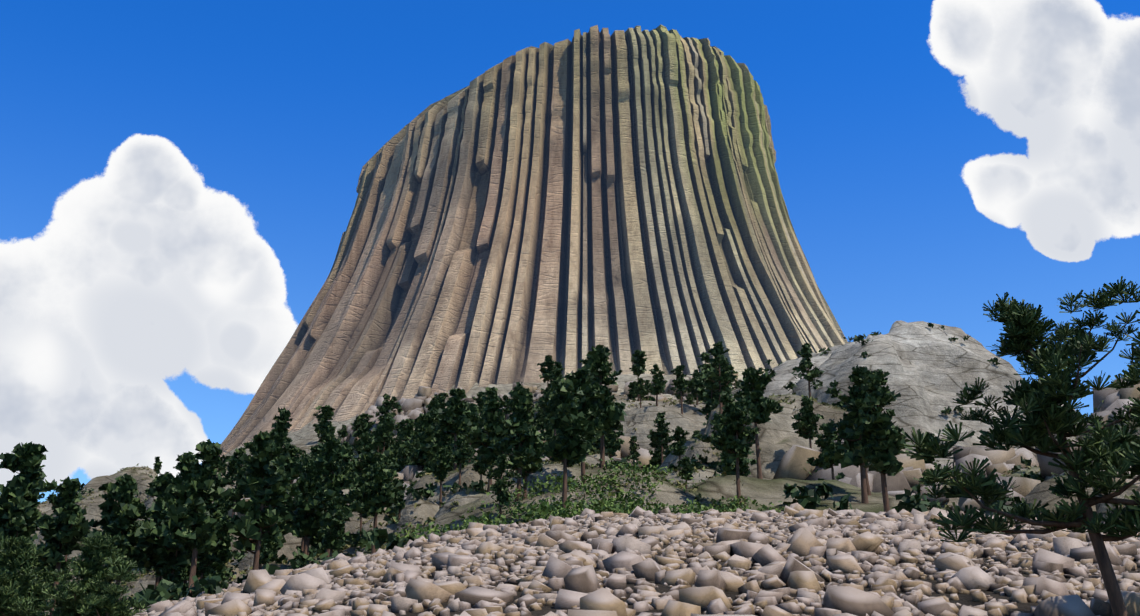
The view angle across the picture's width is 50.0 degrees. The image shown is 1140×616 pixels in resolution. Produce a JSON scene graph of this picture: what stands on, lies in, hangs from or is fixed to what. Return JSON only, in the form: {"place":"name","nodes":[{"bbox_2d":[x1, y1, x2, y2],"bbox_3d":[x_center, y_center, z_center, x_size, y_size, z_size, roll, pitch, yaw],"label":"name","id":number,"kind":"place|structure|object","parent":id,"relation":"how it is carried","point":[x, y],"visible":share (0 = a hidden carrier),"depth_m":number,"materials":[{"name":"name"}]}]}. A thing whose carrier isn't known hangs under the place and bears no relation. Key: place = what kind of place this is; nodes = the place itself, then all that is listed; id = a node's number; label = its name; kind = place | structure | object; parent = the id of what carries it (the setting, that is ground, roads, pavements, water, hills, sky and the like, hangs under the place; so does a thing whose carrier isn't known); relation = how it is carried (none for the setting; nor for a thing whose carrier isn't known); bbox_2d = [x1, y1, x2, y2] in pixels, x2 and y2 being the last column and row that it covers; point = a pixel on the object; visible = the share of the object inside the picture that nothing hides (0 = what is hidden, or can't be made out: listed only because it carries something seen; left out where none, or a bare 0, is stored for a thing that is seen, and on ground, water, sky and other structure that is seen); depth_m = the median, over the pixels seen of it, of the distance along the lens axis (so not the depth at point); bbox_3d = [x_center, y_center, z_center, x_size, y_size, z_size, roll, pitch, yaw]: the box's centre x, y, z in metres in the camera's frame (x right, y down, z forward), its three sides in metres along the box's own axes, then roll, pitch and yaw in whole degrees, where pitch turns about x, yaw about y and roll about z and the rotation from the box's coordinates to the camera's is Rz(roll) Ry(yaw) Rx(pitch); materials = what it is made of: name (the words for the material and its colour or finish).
{"place":"outdoors","nodes":[
{"label":"outdoors","id":0,"kind":"place"},
{"bbox_2d":[0,0,1139,501],"label":"sky","id":1,"kind":"structure","parent":0,"point":[179,179],"materials":[{"name":"blue"}]},
{"bbox_2d":[31,320,1139,615],"bbox_3d":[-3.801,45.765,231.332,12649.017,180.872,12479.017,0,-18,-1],"label":"ground","id":2,"kind":"structure","parent":0,"point":[933,370],"depth_m":288.06,"materials":[{"name":"grey stone"}]},
{"bbox_2d":[0,535,66,615],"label":"bush","id":3,"kind":"object","parent":2,"relation":"on","point":[20,554],"visible":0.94,"depth_m":36.32,"materials":[{"name":"green plant"}]},
{"bbox_2d":[13,532,150,615],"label":"bush","id":4,"kind":"object","parent":2,"relation":"on","point":[92,572],"visible":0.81,"depth_m":29.25,"materials":[{"name":"green plant"}]},
{"bbox_2d":[77,583,139,615],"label":"bush","id":5,"kind":"object","parent":2,"relation":"on","point":[107,604],"visible":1,"depth_m":25.40,"materials":[{"name":"green plant"}]},
{"bbox_2d":[0,341,937,615],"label":"pine trees","id":6,"kind":"object","parent":2,"relation":"on","point":[184,531],"visible":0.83,"depth_m":131.91,"materials":[{"name":"green plant"}]},
{"bbox_2d":[220,25,847,456],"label":"rock tower","id":7,"kind":"structure","parent":2,"relation":"on","point":[522,213],"depth_m":531.10,"materials":[{"name":"beige stone"}]},
{"bbox_2d":[33,322,1082,610],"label":"dark scrub","id":8,"kind":"object","parent":2,"relation":"on","point":[163,590],"visible":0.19,"depth_m":123.36,"materials":[{"name":"green plant"}]},
{"bbox_2d":[32,392,1135,607],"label":"shrubs","id":9,"kind":"object","parent":2,"relation":"on","point":[481,490],"depth_m":174.14,"materials":[{"name":"green plant"}]},
{"bbox_2d":[396,458,788,543],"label":"bright scrub","id":10,"kind":"object","parent":2,"relation":"on","point":[545,510],"visible":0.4,"depth_m":109.87,"materials":[{"name":"green plant"}]},
{"bbox_2d":[130,503,1139,615],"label":"talus boulders","id":11,"kind":"object","parent":2,"relation":"on","point":[621,550],"visible":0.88,"depth_m":41.04,"materials":[{"name":"beige stone"}]},
{"bbox_2d":[228,373,1139,518],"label":"rock outcrops","id":12,"kind":"object","parent":2,"relation":"on","point":[795,456],"visible":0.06,"depth_m":236.25,"materials":[{"name":"grey stone"}]},
{"bbox_2d":[898,276,1139,615],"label":"pine","id":13,"kind":"object","parent":2,"relation":"on","point":[1042,399],"visible":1,"depth_m":23.34,"materials":[{"name":"green plant"}]},
{"bbox_2d":[1111,309,1139,391],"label":"pine","id":14,"kind":"object","parent":2,"relation":"on","point":[1135,355],"visible":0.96,"depth_m":27.86,"materials":[{"name":"green plant"}]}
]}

